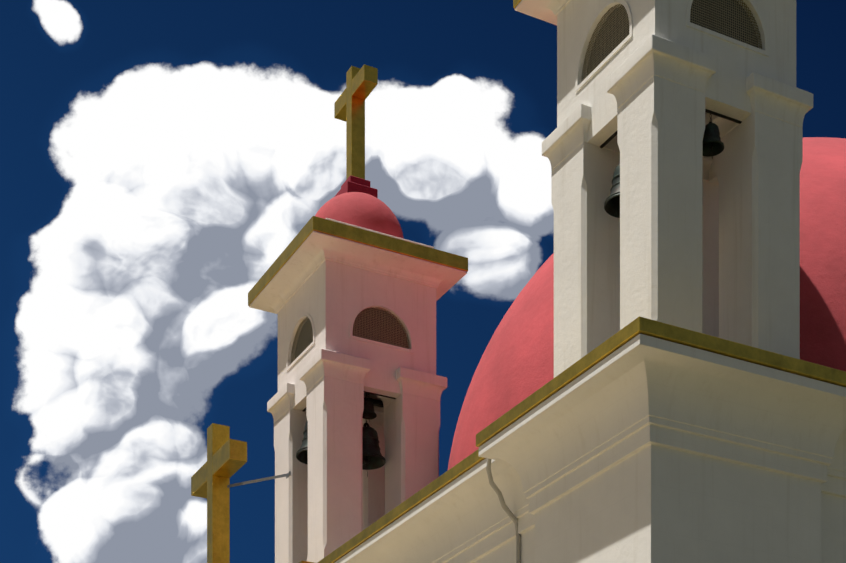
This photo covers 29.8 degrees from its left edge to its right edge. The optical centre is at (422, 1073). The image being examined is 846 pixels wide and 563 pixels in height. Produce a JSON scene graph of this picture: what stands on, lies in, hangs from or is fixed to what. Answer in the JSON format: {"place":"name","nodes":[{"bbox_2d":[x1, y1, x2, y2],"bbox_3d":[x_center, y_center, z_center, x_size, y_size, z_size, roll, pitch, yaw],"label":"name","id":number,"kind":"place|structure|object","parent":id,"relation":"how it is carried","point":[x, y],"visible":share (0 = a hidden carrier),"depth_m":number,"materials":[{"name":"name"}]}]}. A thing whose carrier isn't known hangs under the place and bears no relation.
{"place":"outdoors","nodes":[
{"label":"outdoors","id":0,"kind":"place"},
{"bbox_2d":[0,0,845,562],"label":"sky","id":1,"kind":"structure","parent":0,"point":[158,158],"materials":[{"name":"blue"}]},
{"label":"ground","id":2,"kind":"structure","parent":0,"visible":0},
{"bbox_2d":[335,334,845,562],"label":"church walls","id":3,"kind":"structure","parent":2,"relation":"on","point":[640,448],"depth_m":17.90,"materials":[{"name":"white paint"}]},
{"bbox_2d":[274,376,439,562],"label":"pillars","id":4,"kind":"structure","parent":3,"relation":"on","point":[331,497],"depth_m":25.98,"materials":[{"name":"white paint"}]},
{"bbox_2d":[227,471,290,487],"bbox_3d":[-2.766,-10.006,26.800,1.295,0.070,0.103,0,0,27],"label":"support rod","id":5,"kind":"object","parent":4,"relation":"attached to","point":[288,474],"visible":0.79,"depth_m":26.74,"materials":[{"name":"metal"}]},
{"bbox_2d":[302,391,395,476],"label":"bell hangers","id":6,"kind":"object","parent":4,"relation":"attached to","point":[378,403],"visible":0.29,"depth_m":26.59,"materials":[{"name":"metal"}]},
{"bbox_2d":[296,399,385,469],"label":"bells","id":7,"kind":"object","parent":6,"relation":"hanging from","point":[371,450],"visible":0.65,"depth_m":26.14,"materials":[{"name":"brown metal"}]},
{"bbox_2d":[286,303,413,370],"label":"vent frames","id":8,"kind":"structure","parent":4,"relation":"attached to","point":[300,319],"depth_m":25.95,"materials":[{"name":"white paint"}]},
{"bbox_2d":[291,307,409,362],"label":"vent screens","id":9,"kind":"object","parent":8,"relation":"attached to","point":[362,324],"visible":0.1,"depth_m":25.89,"materials":[{"name":"black metal"}]},
{"bbox_2d":[295,308,408,357],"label":"vent backs","id":10,"kind":"object","parent":4,"relation":"attached to","point":[302,337],"depth_m":25.96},
{"bbox_2d":[267,349,446,427],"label":"pillar capitals","id":11,"kind":"object","parent":4,"relation":"on","point":[317,366],"visible":0.4,"depth_m":25.90,"materials":[{"name":"white paint"}]},
{"bbox_2d":[278,260,435,410],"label":"tower wall","id":12,"kind":"structure","parent":11,"relation":"on","point":[330,298],"depth_m":25.86,"materials":[{"name":"paint"}]},
{"bbox_2d":[249,231,466,313],"bbox_3d":[-1.131,-13.082,26.684,2.756,0.192,2.756,0,0,-28],"label":"roof eave","id":13,"kind":"object","parent":12,"relation":"attached to","point":[315,250],"visible":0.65,"depth_m":25.81,"materials":[{"name":"white paint"}]},
{"bbox_2d":[248,216,467,305],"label":"roof edge trim","id":14,"kind":"structure","parent":13,"relation":"on","point":[372,239],"depth_m":25.53,"materials":[{"name":"gold metal"}]},
{"bbox_2d":[326,218,433,247],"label":"tower roof slab","id":15,"kind":"structure","parent":13,"relation":"on","point":[379,232],"depth_m":25.80,"materials":[{"name":"white paint"}]},
{"bbox_2d":[315,192,403,238],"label":"dome","id":16,"kind":"structure","parent":15,"relation":"on","point":[366,211],"depth_m":26.00,"materials":[{"name":"pink paint"}]},
{"bbox_2d":[334,175,377,197],"bbox_3d":[-1.131,-14.776,26.684,0.560,0.360,0.560,0,0,-28],"label":"cross base","id":17,"kind":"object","parent":16,"relation":"on","point":[353,184],"depth_m":26.47,"materials":[{"name":"red paint"}]},
{"bbox_2d":[334,64,377,179],"bbox_3d":[-1.134,-15.896,26.682,0.258,1.890,1.184,0,0,-28],"label":"cross","id":18,"kind":"object","parent":17,"relation":"on","point":[349,103],"visible":1,"depth_m":26.58,"materials":[{"name":"gold metal"}]},
{"bbox_2d":[486,458,520,562],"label":"hanging cable","id":19,"kind":"object","parent":3,"relation":"attached to","point":[507,510],"visible":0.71,"depth_m":19.95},
{"bbox_2d":[299,316,845,562],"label":"roof edge trim","id":20,"kind":"structure","parent":3,"relation":"on","point":[663,331],"depth_m":17.62,"materials":[{"name":"gold metal"}]},
{"bbox_2d":[191,423,246,562],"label":"cross","id":21,"kind":"object","parent":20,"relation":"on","point":[220,467],"visible":1,"depth_m":26.96,"materials":[{"name":"gold metal"}]},
{"bbox_2d":[448,137,845,469],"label":"dome","id":22,"kind":"structure","parent":3,"relation":"on","point":[515,367],"depth_m":21.61,"materials":[{"name":"pink paint"}]},
{"bbox_2d":[551,75,802,377],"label":"pillars","id":23,"kind":"structure","parent":3,"relation":"on","point":[680,242],"depth_m":18.20,"materials":[{"name":"white paint"}]},
{"bbox_2d":[515,0,570,24],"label":"roof eave","id":24,"kind":"object","parent":23,"relation":"attached to","point":[549,11],"visible":0.35,"depth_m":19.33,"materials":[{"name":"white paint"}]},
{"bbox_3d":[2.976,-13.271,18.833,2.380,0.490,2.380,0,0,-28],"label":"tower roof slab","id":25,"kind":"object","parent":24,"relation":"on","visible":0},
{"bbox_2d":[513,0,521,8],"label":"roof edge trim","id":26,"kind":"structure","parent":25,"relation":"on","point":[516,3],"depth_m":19.37,"materials":[{"name":"gold metal"}]},
{"bbox_2d":[600,109,741,158],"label":"bell hangers","id":27,"kind":"object","parent":23,"relation":"attached to","point":[608,140],"visible":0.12,"depth_m":18.20,"materials":[{"name":"metal"}]},
{"bbox_2d":[604,121,723,217],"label":"bells","id":28,"kind":"object","parent":27,"relation":"attached to","point":[612,200],"visible":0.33,"depth_m":18.21,"materials":[{"name":"brown metal"}]},
{"bbox_2d":[575,0,768,92],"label":"vent frames","id":29,"kind":"structure","parent":23,"relation":"attached to","point":[609,4],"depth_m":18.18,"materials":[{"name":"white paint"}]},
{"bbox_2d":[582,0,761,80],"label":"vent screens","id":30,"kind":"object","parent":29,"relation":"attached to","point":[619,42],"visible":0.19,"depth_m":18.12,"materials":[{"name":"black metal"}]},
{"bbox_2d":[587,0,758,74],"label":"vent backs","id":31,"kind":"object","parent":23,"relation":"attached to","point":[610,37],"depth_m":18.18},
{"bbox_2d":[542,34,812,181],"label":"pillar capitals","id":32,"kind":"object","parent":23,"relation":"on","point":[637,69],"visible":0.4,"depth_m":18.03,"materials":[{"name":"white paint"}]},
{"bbox_2d":[557,0,795,184],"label":"tower wall","id":33,"kind":"structure","parent":32,"relation":"on","point":[726,94],"depth_m":18.25,"materials":[{"name":"white paint"}]}
]}

